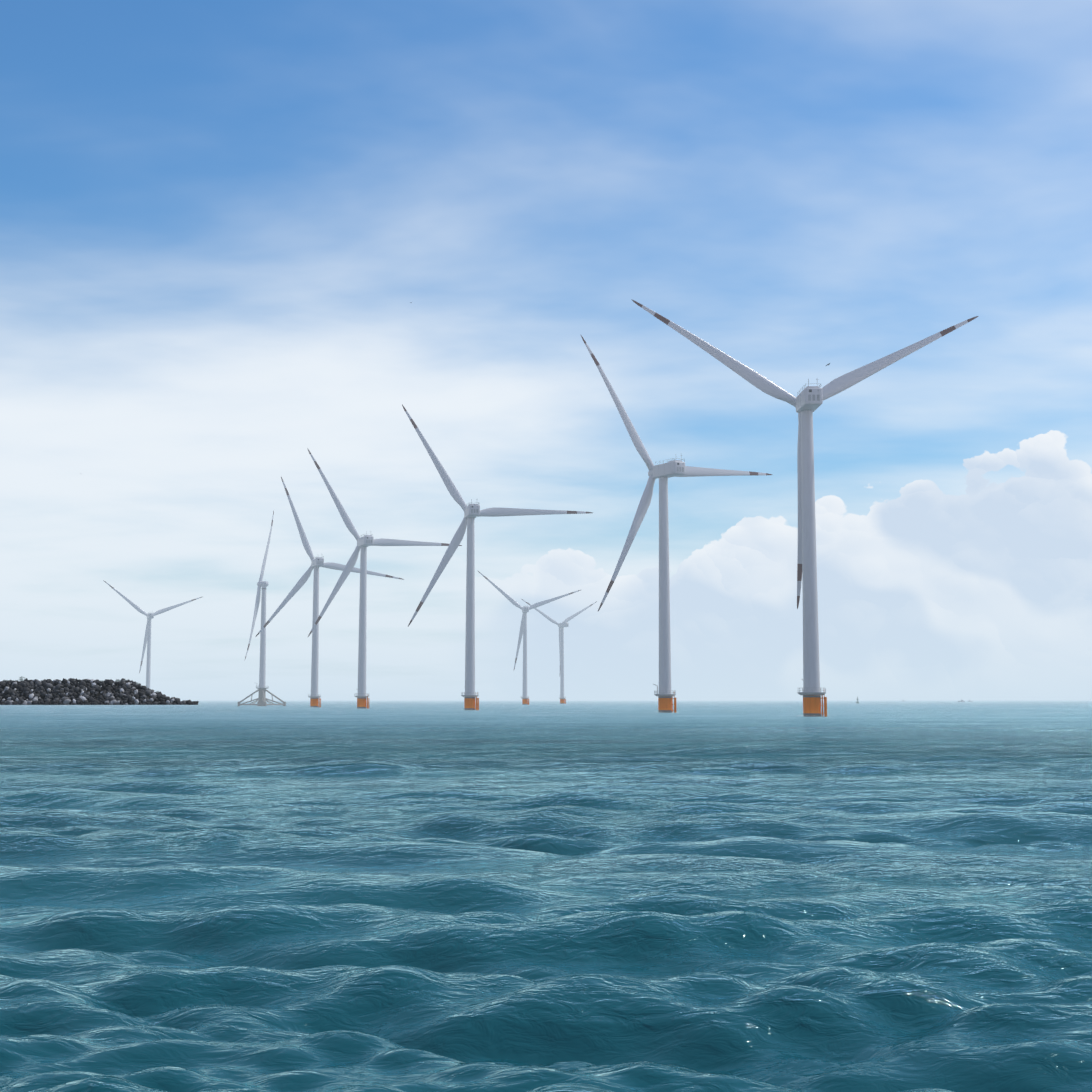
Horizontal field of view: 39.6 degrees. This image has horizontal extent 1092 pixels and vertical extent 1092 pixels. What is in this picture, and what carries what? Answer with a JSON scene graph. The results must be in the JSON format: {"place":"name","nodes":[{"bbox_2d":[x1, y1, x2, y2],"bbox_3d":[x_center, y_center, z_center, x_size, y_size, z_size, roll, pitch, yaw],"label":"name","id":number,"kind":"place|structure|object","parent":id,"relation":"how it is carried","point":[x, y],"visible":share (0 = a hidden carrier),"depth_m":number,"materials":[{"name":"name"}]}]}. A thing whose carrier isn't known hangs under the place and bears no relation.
{"place":"outdoors","nodes":[
{"label":"outdoors","id":0,"kind":"place"},
{"bbox_2d":[0,700,1091,1091],"bbox_3d":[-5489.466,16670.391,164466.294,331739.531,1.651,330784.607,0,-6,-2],"label":"sea water","id":1,"kind":"structure","parent":0,"point":[564,896],"depth_m":34.85,"materials":[{"name":"teal liquid"}]},
{"bbox_2d":[0,683,176,704],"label":"breakwater","id":2,"kind":"object","parent":1,"relation":"in","point":[97,695],"visible":0.02,"depth_m":1364.72,"materials":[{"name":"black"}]},
{"bbox_2d":[18,676,158,692],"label":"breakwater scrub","id":3,"kind":"object","parent":2,"relation":"on","point":[101,681],"visible":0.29,"depth_m":1381.56,"materials":[{"name":"plant"}]},
{"bbox_2d":[0,678,198,704],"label":"breakwater stones","id":4,"kind":"object","parent":2,"relation":"on","point":[44,687],"visible":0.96,"depth_m":1363.88,"materials":[{"name":"grey stone"}]},
{"bbox_2d":[103,580,200,688],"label":"turbine","id":5,"kind":"object","parent":1,"relation":"in","point":[147,637],"visible":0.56,"depth_m":1523.38,"materials":[{"name":"grey metal"}]},
{"bbox_2d":[238,511,285,705],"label":"turbine","id":6,"kind":"object","parent":1,"relation":"in","point":[261,699],"visible":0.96,"depth_m":1092.15,"materials":[{"name":"grey metal"}]},
{"bbox_2d":[256,477,403,706],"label":"turbine","id":7,"kind":"object","parent":1,"relation":"in","point":[316,564],"visible":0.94,"depth_m":928.03,"materials":[{"name":"grey metal"}]},
{"bbox_2d":[307,448,461,708],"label":"turbine","id":8,"kind":"object","parent":1,"relation":"in","point":[364,542],"visible":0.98,"depth_m":804.15,"materials":[{"name":"grey metal"}]},
{"bbox_2d":[402,405,592,709],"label":"turbine","id":9,"kind":"object","parent":1,"relation":"in","point":[472,512],"visible":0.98,"depth_m":676.85,"materials":[{"name":"grey metal"}]},
{"bbox_2d":[477,570,580,704],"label":"turbine","id":10,"kind":"object","parent":1,"relation":"in","point":[523,632],"visible":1,"depth_m":1416.54,"materials":[{"name":"grey metal"}]},
{"bbox_2d":[522,599,596,703],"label":"turbine","id":11,"kind":"object","parent":1,"relation":"in","point":[563,624],"visible":0.96,"depth_m":1701.06,"materials":[{"name":"grey metal"}]},
{"bbox_2d":[581,335,771,712],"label":"turbine","id":12,"kind":"object","parent":1,"relation":"in","point":[663,472],"visible":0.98,"depth_m":551.68,"materials":[{"name":"grey metal"}]},
{"bbox_2d":[631,299,977,716],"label":"turbine","id":13,"kind":"object","parent":1,"relation":"in","point":[807,402],"visible":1,"depth_m":425.39,"materials":[{"name":"grey metal"}]},
{"bbox_2d":[0,0,1091,699],"label":"sky","id":14,"kind":"structure","parent":0,"point":[222,222],"materials":[{"name":"blue"}]}
]}

